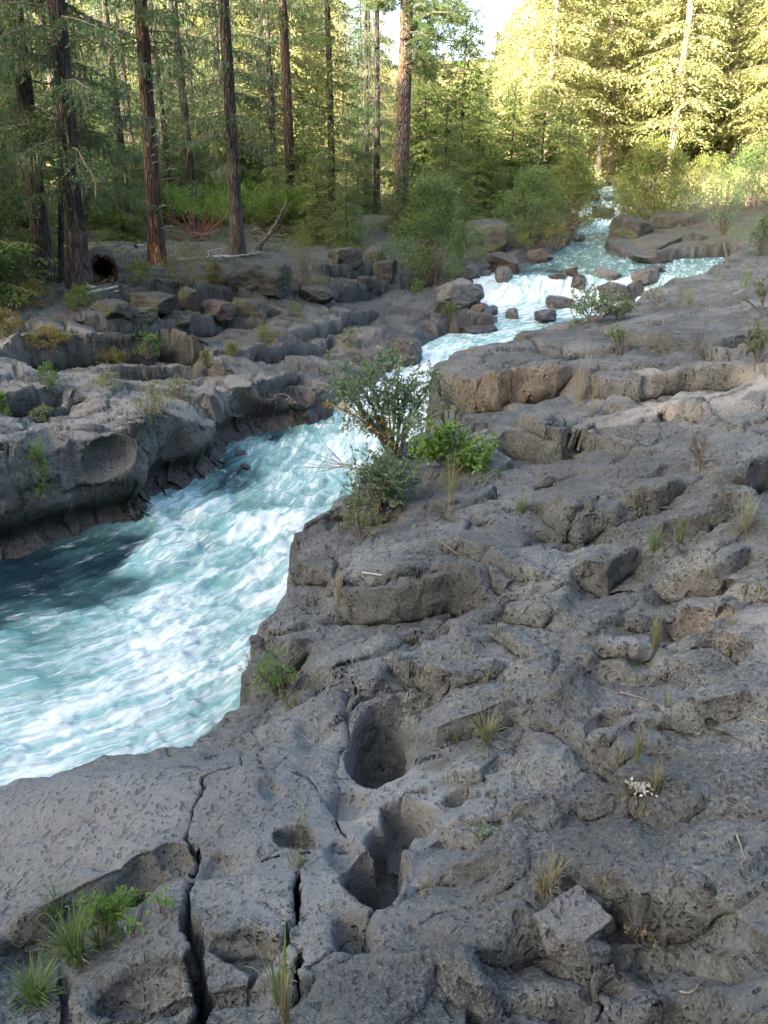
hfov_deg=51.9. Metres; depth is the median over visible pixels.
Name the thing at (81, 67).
fir tree
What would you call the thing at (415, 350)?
boulder
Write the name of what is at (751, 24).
fir tree
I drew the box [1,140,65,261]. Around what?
young fir
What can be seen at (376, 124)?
fir tree
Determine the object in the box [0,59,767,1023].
ground
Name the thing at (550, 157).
young fir
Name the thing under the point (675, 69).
fir tree
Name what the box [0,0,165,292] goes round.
fir tree
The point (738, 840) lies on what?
dry stalk
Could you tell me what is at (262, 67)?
fir tree
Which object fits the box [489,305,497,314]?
rock
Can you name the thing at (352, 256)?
boulder
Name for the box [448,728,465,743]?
grass tuft
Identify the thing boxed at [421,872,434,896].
grass tuft
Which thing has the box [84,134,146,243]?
young fir
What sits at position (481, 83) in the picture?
fir tree
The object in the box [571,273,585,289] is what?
boulder
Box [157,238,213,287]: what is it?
shrub
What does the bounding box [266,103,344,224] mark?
young fir
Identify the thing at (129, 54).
fir tree
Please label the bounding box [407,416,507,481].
leafy bush
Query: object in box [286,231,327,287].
shrub
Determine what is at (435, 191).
willow bush
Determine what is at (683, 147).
fir tree
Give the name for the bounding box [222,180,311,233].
manzanita bush
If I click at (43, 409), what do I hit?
leafy plant
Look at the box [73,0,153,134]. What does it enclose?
fir tree
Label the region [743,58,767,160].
fir tree
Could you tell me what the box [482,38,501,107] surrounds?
fir tree
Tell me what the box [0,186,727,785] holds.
river
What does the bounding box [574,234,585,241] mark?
rock
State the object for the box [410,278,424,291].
leafy plant
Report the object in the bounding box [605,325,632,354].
leafy plant
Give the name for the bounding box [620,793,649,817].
grass tuft
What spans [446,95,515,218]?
young fir
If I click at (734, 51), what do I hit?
fir tree
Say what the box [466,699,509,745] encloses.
grass tuft
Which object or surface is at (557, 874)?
grass tuft
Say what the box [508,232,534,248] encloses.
willow bush
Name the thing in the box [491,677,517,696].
grass tuft
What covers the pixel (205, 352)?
leafy plant
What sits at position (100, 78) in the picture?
fir tree
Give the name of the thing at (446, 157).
young fir
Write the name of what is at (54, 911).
grass tuft
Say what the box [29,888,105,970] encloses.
grass tuft
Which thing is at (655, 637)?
grass tuft
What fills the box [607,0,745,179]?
fir tree
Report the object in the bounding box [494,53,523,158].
fir tree
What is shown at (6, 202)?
young fir
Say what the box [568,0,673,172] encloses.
fir tree
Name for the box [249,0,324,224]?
fir tree
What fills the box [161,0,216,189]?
fir tree
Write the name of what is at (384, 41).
fir tree
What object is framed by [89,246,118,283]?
hollow log
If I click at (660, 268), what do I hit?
rock
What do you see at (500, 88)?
fir tree
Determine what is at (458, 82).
fir tree
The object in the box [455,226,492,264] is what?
willow bush
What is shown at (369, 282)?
rock
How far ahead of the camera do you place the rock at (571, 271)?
24.35 m
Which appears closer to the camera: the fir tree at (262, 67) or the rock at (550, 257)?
the rock at (550, 257)
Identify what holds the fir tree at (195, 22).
on the ground at (360, 745)
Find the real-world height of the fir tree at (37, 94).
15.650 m
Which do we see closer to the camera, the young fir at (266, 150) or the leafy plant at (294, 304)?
the leafy plant at (294, 304)
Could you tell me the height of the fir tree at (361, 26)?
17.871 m
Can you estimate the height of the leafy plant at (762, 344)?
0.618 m
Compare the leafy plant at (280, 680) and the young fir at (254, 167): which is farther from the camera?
the young fir at (254, 167)
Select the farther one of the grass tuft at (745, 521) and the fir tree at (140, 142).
the fir tree at (140, 142)
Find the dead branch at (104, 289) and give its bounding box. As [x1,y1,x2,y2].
[88,285,117,294]
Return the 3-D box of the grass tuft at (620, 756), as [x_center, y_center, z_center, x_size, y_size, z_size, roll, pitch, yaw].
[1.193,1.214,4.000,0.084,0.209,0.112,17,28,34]
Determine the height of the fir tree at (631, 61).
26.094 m
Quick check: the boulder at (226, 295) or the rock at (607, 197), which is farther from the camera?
the rock at (607, 197)
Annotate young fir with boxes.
[0,76,86,266]
[0,108,57,228]
[0,152,59,307]
[0,190,28,274]
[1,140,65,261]
[10,0,106,282]
[46,122,123,229]
[83,146,123,219]
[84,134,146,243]
[118,97,179,203]
[130,80,217,222]
[161,108,221,219]
[191,103,219,202]
[195,86,284,223]
[240,111,284,218]
[244,146,301,238]
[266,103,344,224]
[287,158,344,247]
[317,172,372,251]
[336,141,386,213]
[372,48,468,208]
[380,156,417,234]
[394,20,515,201]
[399,99,488,232]
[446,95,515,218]
[476,84,552,214]
[506,85,579,205]
[543,94,604,204]
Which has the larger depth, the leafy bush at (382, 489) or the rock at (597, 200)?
the rock at (597, 200)
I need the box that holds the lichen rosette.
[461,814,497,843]
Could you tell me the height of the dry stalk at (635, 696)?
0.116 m
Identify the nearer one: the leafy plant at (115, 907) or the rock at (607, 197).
the leafy plant at (115, 907)
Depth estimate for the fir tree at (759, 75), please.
53.22 m
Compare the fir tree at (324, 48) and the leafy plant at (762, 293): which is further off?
the fir tree at (324, 48)
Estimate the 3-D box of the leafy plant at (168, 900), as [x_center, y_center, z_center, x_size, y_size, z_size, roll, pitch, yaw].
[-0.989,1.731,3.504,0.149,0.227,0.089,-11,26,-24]
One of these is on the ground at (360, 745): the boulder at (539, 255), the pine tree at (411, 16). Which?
the pine tree at (411, 16)
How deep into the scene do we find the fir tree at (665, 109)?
62.29 m
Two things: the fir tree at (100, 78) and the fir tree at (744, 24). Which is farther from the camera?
the fir tree at (744, 24)
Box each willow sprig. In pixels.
[324,400,394,456]
[377,416,401,459]
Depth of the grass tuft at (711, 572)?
5.47 m
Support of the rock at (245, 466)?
in the river
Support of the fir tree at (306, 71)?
on the ground at (360, 745)
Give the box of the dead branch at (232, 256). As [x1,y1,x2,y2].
[223,252,260,258]
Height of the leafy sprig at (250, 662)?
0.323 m
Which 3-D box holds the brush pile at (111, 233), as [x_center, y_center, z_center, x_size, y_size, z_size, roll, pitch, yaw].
[-8.922,-9.444,26.627,1.783,0.534,1.848,9,25,19]
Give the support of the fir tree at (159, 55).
on the ground at (360, 745)
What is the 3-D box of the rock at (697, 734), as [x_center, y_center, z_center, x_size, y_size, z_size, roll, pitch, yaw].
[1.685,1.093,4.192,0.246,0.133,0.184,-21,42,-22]
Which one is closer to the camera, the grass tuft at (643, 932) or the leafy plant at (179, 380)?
the grass tuft at (643, 932)
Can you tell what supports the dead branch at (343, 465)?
on the ground at (360, 745)
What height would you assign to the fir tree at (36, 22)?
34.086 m
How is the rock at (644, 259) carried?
on the river
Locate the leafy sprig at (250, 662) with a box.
[238,648,259,680]
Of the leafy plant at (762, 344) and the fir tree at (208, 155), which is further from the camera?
the fir tree at (208, 155)
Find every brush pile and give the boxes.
[93,227,131,240]
[164,227,229,240]
[225,225,298,242]
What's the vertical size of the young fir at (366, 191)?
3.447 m
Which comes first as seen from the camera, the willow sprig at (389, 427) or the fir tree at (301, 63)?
the willow sprig at (389, 427)
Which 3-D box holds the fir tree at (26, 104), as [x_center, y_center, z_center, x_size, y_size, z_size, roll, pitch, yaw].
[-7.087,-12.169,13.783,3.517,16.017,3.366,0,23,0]
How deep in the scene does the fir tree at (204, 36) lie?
61.35 m
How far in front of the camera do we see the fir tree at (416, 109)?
68.67 m
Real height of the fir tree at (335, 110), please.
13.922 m
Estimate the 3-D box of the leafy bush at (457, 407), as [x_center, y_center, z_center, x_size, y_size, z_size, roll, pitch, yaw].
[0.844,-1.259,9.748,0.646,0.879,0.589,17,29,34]
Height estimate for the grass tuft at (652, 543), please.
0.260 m
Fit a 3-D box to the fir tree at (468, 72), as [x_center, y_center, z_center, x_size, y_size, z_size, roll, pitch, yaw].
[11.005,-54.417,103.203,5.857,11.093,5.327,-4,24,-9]
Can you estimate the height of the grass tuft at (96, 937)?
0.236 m
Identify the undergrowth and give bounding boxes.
[380,146,767,212]
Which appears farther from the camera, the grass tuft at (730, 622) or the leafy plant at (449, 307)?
the leafy plant at (449, 307)
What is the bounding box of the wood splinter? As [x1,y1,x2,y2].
[361,571,381,575]
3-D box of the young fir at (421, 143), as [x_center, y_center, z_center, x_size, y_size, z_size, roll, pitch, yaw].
[1.893,-18.897,39.390,5.461,7.851,6.106,5,24,11]
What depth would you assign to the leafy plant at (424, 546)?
6.58 m
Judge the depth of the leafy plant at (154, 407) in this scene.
12.03 m
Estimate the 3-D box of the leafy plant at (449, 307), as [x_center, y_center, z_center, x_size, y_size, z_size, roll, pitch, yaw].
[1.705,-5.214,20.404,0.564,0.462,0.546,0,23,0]
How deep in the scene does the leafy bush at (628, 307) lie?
14.61 m
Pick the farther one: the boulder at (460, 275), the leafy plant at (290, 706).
the boulder at (460, 275)
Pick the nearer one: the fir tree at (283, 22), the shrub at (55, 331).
the shrub at (55, 331)
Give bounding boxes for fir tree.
[0,0,55,222]
[0,0,105,282]
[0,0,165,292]
[0,1,64,230]
[0,14,55,230]
[2,1,50,110]
[24,7,101,198]
[25,5,82,111]
[66,1,108,191]
[68,2,104,159]
[70,0,218,265]
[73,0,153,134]
[74,0,168,228]
[76,0,138,183]
[82,0,129,175]
[90,0,169,216]
[102,0,167,141]
[113,57,136,162]
[120,0,248,127]
[122,0,215,225]
[123,2,179,164]
[124,0,182,156]
[130,45,166,215]
[134,0,246,231]
[158,0,216,132]
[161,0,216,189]
[168,0,258,150]
[174,0,279,257]
[182,0,267,193]
[189,0,266,193]
[193,1,239,147]
[197,0,278,172]
[197,1,272,160]
[218,0,325,173]
[231,0,304,139]
[231,0,313,179]
[242,0,343,160]
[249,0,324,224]
[275,0,341,157]
[278,0,359,148]
[286,0,384,241]
[316,0,352,168]
[316,0,363,168]
[319,0,356,93]
[334,0,398,194]
[335,0,394,209]
[344,0,387,154]
[348,2,411,213]
[351,10,363,94]
[358,11,396,168]
[372,42,412,166]
[387,121,414,170]
[392,77,420,134]
[410,88,427,150]
[418,80,441,136]
[436,67,467,136]
[438,50,454,103]
[461,52,482,101]
[466,55,490,127]
[479,0,576,165]
[482,22,520,135]
[482,30,512,133]
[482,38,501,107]
[483,73,516,155]
[486,0,559,127]
[488,33,514,102]
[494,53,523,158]
[496,0,614,160]
[502,0,608,147]
[536,2,602,157]
[553,0,661,178]
[556,0,635,157]
[560,0,648,168]
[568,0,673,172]
[603,0,654,148]
[605,0,696,158]
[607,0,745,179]
[617,0,721,162]
[623,0,734,160]
[629,0,741,157]
[662,0,745,151]
[683,0,767,156]
[692,0,767,169]
[696,2,767,154]
[701,3,751,151]
[704,1,763,109]
[718,0,767,175]
[726,42,767,157]
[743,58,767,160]
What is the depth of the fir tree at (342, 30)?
97.68 m
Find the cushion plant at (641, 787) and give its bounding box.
[625,777,657,796]
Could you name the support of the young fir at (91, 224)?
on the ground at (360, 745)
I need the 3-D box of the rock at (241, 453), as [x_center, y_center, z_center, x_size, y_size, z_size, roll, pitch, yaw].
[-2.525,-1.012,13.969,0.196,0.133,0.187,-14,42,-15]
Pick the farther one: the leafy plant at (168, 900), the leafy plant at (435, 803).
the leafy plant at (435, 803)
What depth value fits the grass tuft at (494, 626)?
5.39 m
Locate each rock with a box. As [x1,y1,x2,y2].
[236,450,246,455]
[238,463,250,469]
[357,276,374,289]
[435,299,452,312]
[460,324,497,333]
[471,303,484,311]
[480,270,489,275]
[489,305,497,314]
[505,308,518,318]
[532,885,615,956]
[534,308,556,322]
[545,295,576,308]
[547,254,553,259]
[547,272,566,279]
[565,266,577,276]
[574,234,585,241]
[589,193,599,201]
[592,206,614,218]
[592,266,621,280]
[603,196,614,200]
[629,255,672,263]
[645,265,665,271]
[674,711,701,737]
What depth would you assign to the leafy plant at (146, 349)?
15.05 m
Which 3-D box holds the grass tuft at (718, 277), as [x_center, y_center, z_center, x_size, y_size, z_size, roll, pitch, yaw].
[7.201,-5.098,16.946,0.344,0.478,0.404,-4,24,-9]
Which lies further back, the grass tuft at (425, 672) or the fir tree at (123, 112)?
the fir tree at (123, 112)
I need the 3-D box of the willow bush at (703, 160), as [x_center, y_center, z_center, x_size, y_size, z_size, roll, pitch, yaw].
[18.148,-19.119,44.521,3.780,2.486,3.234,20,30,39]
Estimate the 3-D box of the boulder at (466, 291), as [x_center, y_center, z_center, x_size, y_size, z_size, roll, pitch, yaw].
[1.974,-5.790,21.123,1.247,0.918,0.872,-12,26,-26]
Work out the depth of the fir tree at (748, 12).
73.41 m
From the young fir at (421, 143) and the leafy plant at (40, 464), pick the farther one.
the young fir at (421, 143)
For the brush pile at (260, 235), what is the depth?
26.83 m
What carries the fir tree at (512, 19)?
on the ground at (360, 745)
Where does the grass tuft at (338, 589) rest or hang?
on the ground at (360, 745)
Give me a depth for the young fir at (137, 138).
36.65 m
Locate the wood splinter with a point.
(362, 572)
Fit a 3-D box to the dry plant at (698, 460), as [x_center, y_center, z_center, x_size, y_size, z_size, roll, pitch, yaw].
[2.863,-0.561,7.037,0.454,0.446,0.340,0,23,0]
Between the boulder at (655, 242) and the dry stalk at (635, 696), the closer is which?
the dry stalk at (635, 696)
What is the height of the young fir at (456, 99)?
9.029 m
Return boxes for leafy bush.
[335,441,420,526]
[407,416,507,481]
[425,377,483,438]
[600,289,638,320]
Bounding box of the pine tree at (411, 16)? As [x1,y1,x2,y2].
[357,0,500,217]
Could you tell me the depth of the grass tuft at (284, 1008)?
2.82 m
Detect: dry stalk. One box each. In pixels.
[620,691,653,703]
[680,984,698,993]
[736,834,746,865]
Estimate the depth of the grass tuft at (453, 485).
7.23 m
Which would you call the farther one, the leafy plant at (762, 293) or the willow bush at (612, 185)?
the willow bush at (612, 185)
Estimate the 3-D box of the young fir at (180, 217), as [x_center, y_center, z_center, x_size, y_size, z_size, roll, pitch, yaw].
[-9.299,-15.115,33.586,4.535,5.831,4.056,-5,24,-10]
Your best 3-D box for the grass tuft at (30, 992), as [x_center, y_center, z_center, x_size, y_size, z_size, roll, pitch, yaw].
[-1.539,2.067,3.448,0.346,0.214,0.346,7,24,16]
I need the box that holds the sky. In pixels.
[65,0,767,64]
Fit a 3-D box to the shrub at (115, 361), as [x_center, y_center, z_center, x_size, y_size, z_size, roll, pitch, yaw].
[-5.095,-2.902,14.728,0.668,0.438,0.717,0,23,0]
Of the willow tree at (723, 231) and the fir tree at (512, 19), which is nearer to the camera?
the willow tree at (723, 231)
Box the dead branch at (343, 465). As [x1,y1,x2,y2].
[286,436,394,474]
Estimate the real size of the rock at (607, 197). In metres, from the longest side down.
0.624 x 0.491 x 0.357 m
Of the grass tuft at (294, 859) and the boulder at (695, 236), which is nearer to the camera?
the grass tuft at (294, 859)
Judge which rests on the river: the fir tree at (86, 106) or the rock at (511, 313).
the rock at (511, 313)
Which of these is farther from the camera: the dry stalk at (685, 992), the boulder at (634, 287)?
the boulder at (634, 287)
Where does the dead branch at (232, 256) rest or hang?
on the ground at (360, 745)
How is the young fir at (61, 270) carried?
on the ground at (360, 745)
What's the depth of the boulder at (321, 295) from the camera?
19.40 m
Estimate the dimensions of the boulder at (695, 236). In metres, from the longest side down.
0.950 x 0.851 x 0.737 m
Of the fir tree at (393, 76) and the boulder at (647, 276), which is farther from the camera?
the fir tree at (393, 76)
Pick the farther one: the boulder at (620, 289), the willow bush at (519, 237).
the willow bush at (519, 237)
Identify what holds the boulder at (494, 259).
on the ground at (360, 745)
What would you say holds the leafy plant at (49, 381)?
on the ground at (360, 745)
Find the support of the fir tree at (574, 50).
on the ground at (360, 745)
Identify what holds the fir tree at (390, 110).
on the ground at (360, 745)
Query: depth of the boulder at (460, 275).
23.04 m
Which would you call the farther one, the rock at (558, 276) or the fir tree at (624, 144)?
the fir tree at (624, 144)
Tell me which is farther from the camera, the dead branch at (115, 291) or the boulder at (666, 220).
the boulder at (666, 220)
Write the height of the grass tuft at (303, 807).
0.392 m
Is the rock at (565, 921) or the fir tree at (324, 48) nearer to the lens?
the rock at (565, 921)
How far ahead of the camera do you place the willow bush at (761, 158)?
37.71 m
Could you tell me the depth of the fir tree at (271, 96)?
34.69 m
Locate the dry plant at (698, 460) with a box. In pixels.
[674,422,732,471]
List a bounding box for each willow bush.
[318,339,452,459]
[374,162,485,287]
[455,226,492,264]
[488,157,573,241]
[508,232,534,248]
[538,216,569,250]
[539,141,609,230]
[563,278,635,326]
[602,130,706,220]
[606,169,649,205]
[674,151,739,193]
[704,137,767,207]
[744,215,767,256]
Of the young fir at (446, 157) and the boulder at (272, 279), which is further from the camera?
the young fir at (446, 157)
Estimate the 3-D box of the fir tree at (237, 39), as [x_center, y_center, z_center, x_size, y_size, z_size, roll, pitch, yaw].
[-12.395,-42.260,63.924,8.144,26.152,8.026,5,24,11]
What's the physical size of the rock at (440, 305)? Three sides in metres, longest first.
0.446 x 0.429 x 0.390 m
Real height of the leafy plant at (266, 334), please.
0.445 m
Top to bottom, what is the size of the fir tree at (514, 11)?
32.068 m
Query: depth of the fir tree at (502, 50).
83.13 m
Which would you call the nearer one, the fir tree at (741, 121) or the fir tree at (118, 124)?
the fir tree at (118, 124)
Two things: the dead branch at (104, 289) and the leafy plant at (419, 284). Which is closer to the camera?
the dead branch at (104, 289)
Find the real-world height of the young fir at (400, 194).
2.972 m
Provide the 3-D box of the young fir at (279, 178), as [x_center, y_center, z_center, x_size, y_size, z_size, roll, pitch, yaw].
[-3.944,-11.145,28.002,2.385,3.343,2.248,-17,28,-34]
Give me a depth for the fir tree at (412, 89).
92.41 m
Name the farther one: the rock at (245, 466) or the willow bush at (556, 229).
the willow bush at (556, 229)
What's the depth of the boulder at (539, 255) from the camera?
26.68 m
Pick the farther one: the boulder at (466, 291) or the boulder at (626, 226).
the boulder at (626, 226)
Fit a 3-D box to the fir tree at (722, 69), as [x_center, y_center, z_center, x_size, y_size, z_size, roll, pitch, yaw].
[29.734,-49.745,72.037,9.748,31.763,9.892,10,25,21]
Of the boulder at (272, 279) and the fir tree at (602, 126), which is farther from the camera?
the fir tree at (602, 126)
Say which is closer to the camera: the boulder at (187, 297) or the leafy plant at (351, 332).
the boulder at (187, 297)
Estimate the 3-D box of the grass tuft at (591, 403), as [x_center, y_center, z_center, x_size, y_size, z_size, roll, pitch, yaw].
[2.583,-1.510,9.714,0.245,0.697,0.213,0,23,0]
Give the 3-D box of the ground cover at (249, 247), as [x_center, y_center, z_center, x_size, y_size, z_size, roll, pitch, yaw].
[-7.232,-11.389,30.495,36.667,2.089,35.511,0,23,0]
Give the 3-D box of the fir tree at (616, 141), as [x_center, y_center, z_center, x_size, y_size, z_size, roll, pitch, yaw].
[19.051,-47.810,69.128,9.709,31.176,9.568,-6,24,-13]
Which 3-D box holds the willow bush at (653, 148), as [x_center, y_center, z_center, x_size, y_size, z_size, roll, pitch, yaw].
[11.503,-13.934,33.359,4.052,4.076,4.274,0,23,0]
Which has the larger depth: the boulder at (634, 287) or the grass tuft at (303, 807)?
the boulder at (634, 287)
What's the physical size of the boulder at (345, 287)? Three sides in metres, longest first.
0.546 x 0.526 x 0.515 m
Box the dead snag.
[253,201,287,250]
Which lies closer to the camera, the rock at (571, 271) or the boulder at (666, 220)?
the rock at (571, 271)
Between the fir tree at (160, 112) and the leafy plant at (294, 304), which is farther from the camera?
the fir tree at (160, 112)
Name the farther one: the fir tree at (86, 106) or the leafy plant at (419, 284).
the fir tree at (86, 106)
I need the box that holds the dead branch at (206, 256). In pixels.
[175,247,228,260]
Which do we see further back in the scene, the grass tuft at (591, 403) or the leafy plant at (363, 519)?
the grass tuft at (591, 403)
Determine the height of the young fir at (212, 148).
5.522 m
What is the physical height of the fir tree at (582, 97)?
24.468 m
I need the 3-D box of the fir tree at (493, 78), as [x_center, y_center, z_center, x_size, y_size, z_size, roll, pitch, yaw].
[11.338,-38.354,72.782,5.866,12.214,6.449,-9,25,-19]
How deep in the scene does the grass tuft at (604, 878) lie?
3.19 m
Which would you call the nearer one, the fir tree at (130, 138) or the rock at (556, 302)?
the rock at (556, 302)
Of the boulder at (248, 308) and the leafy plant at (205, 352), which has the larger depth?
the boulder at (248, 308)
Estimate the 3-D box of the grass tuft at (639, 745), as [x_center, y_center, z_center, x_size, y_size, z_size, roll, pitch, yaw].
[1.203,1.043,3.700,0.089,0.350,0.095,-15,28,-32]
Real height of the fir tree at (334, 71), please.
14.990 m
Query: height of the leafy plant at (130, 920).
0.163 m
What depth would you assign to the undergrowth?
49.76 m
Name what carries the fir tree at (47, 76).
on the ground at (360, 745)
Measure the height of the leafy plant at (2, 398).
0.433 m
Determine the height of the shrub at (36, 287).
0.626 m
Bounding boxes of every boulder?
[89,298,131,320]
[129,291,177,313]
[131,307,158,326]
[160,311,191,328]
[178,287,196,311]
[200,299,235,325]
[221,289,229,301]
[225,261,292,300]
[232,297,269,325]
[298,285,333,304]
[328,246,363,270]
[339,284,347,296]
[364,245,385,261]
[373,259,396,282]
[384,337,422,366]
[436,278,482,308]
[452,273,466,279]
[461,264,479,279]
[465,218,508,252]
[486,251,519,272]
[495,266,512,282]
[527,248,547,262]
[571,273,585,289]
[596,282,634,301]
[605,234,683,256]
[608,213,654,238]
[627,280,643,298]
[630,268,659,285]
[647,210,695,228]
[688,233,708,240]
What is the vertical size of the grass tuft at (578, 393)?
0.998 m
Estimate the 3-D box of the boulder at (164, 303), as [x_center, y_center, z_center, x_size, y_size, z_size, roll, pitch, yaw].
[-4.681,-4.256,16.087,0.866,0.408,0.728,19,29,32]
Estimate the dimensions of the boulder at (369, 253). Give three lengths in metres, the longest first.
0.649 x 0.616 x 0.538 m
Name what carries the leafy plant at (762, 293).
on the ground at (360, 745)
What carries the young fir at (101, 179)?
on the ground at (360, 745)
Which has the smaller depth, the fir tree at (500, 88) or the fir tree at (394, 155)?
the fir tree at (394, 155)
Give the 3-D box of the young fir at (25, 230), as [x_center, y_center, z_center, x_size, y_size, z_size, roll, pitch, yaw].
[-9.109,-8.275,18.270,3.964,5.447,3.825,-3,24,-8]
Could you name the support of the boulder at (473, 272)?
in the river
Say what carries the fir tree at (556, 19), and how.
on the ground at (360, 745)
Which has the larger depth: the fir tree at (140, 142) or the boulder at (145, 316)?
the fir tree at (140, 142)
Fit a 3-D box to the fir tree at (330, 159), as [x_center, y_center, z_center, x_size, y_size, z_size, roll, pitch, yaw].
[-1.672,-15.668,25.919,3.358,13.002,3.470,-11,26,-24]
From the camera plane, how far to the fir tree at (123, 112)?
38.09 m
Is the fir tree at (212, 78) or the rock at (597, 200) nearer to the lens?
the fir tree at (212, 78)
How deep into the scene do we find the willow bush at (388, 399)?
8.98 m
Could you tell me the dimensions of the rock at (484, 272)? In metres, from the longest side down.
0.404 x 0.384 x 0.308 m
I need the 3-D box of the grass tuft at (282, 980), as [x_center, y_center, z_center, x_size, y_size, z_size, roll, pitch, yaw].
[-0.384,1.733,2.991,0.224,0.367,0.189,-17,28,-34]
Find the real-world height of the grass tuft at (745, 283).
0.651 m
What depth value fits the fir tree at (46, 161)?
26.31 m
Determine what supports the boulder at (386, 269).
on the ground at (360, 745)
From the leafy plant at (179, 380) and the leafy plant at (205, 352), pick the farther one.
the leafy plant at (205, 352)
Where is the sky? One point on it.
(491, 6)
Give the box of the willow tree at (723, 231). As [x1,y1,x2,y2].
[671,144,760,264]
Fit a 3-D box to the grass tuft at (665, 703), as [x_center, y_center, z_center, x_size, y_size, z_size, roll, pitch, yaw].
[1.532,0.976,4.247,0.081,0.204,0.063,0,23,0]
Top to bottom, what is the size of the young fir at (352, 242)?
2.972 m
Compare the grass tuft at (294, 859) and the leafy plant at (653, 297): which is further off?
the leafy plant at (653, 297)
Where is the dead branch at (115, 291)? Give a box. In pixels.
[86,284,118,292]
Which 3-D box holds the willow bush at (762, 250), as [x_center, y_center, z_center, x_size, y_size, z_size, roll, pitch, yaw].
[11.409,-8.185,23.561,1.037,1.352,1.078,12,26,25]
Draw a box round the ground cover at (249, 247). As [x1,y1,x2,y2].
[0,188,556,308]
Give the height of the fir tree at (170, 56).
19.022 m
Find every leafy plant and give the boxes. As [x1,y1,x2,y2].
[0,389,11,415]
[27,403,53,422]
[27,437,56,499]
[35,360,63,389]
[73,883,142,947]
[85,369,126,390]
[118,917,144,940]
[128,378,171,424]
[131,332,165,358]
[144,885,178,915]
[164,372,194,399]
[198,348,211,366]
[224,341,238,355]
[249,643,296,698]
[255,323,276,343]
[276,689,301,711]
[285,301,305,317]
[336,499,387,539]
[337,328,359,347]
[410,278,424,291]
[410,535,438,554]
[434,795,448,810]
[439,302,459,318]
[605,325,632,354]
[640,277,668,306]
[736,271,767,310]
[738,319,767,363]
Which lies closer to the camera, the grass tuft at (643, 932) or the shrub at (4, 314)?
the grass tuft at (643, 932)
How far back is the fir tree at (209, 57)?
44.48 m
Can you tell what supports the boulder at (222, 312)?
on the ground at (360, 745)
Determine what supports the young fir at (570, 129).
on the ground at (360, 745)
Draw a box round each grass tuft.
[0,946,67,1022]
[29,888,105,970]
[31,865,76,921]
[68,906,122,953]
[246,922,307,1005]
[269,961,296,1023]
[284,842,308,893]
[295,783,307,843]
[334,560,346,609]
[415,654,429,680]
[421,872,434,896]
[445,436,463,505]
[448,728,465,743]
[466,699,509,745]
[478,661,494,683]
[489,621,502,637]
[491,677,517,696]
[513,479,532,513]
[528,854,567,900]
[538,848,573,884]
[553,480,563,500]
[573,343,601,409]
[587,853,620,893]
[588,372,602,415]
[611,740,628,768]
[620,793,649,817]
[624,918,657,947]
[633,711,648,762]
[644,521,670,551]
[647,753,668,791]
[649,606,668,650]
[664,685,674,707]
[677,515,689,543]
[681,285,693,303]
[687,551,716,578]
[712,268,724,285]
[724,607,744,625]
[735,482,767,532]
[739,259,753,288]
[756,576,767,594]
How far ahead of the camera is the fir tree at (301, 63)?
61.99 m
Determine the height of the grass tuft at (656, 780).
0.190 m
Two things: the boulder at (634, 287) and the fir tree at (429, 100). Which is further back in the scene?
the fir tree at (429, 100)
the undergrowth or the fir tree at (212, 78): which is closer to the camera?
the fir tree at (212, 78)
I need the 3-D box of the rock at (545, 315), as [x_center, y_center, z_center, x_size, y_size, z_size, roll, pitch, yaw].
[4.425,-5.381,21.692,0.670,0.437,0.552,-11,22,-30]
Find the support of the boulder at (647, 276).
in the river
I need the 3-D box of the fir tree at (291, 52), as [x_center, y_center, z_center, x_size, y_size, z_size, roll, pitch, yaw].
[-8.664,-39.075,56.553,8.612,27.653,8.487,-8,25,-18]
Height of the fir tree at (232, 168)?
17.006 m
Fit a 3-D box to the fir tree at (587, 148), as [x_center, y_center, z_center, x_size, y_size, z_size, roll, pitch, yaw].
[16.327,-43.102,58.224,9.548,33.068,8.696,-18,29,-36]
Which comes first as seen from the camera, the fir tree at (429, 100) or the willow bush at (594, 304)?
the willow bush at (594, 304)
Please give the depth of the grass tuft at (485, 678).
4.94 m
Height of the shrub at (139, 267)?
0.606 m
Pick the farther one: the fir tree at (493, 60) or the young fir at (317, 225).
the fir tree at (493, 60)
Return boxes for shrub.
[0,307,24,337]
[7,277,56,308]
[24,321,76,350]
[60,282,103,308]
[92,345,131,364]
[124,259,154,284]
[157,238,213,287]
[205,261,226,284]
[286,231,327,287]
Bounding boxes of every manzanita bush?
[134,178,251,240]
[175,178,267,219]
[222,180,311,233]
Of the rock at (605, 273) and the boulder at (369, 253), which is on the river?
the rock at (605, 273)
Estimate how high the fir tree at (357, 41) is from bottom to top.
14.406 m
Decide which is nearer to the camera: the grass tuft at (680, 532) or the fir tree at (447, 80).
the grass tuft at (680, 532)
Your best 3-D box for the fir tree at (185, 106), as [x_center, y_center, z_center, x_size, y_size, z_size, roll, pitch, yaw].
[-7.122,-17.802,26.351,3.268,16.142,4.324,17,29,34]
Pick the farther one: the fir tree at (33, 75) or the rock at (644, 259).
the fir tree at (33, 75)
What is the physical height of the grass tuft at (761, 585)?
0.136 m
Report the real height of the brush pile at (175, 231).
0.606 m
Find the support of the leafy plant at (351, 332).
on the ground at (360, 745)
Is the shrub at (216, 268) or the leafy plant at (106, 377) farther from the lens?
the shrub at (216, 268)
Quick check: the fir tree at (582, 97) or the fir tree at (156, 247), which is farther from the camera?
the fir tree at (582, 97)
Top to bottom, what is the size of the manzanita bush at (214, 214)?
2.027 m
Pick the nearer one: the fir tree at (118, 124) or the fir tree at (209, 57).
the fir tree at (118, 124)
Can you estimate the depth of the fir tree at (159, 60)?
39.10 m
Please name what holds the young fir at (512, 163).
on the ground at (360, 745)
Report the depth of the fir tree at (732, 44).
70.05 m

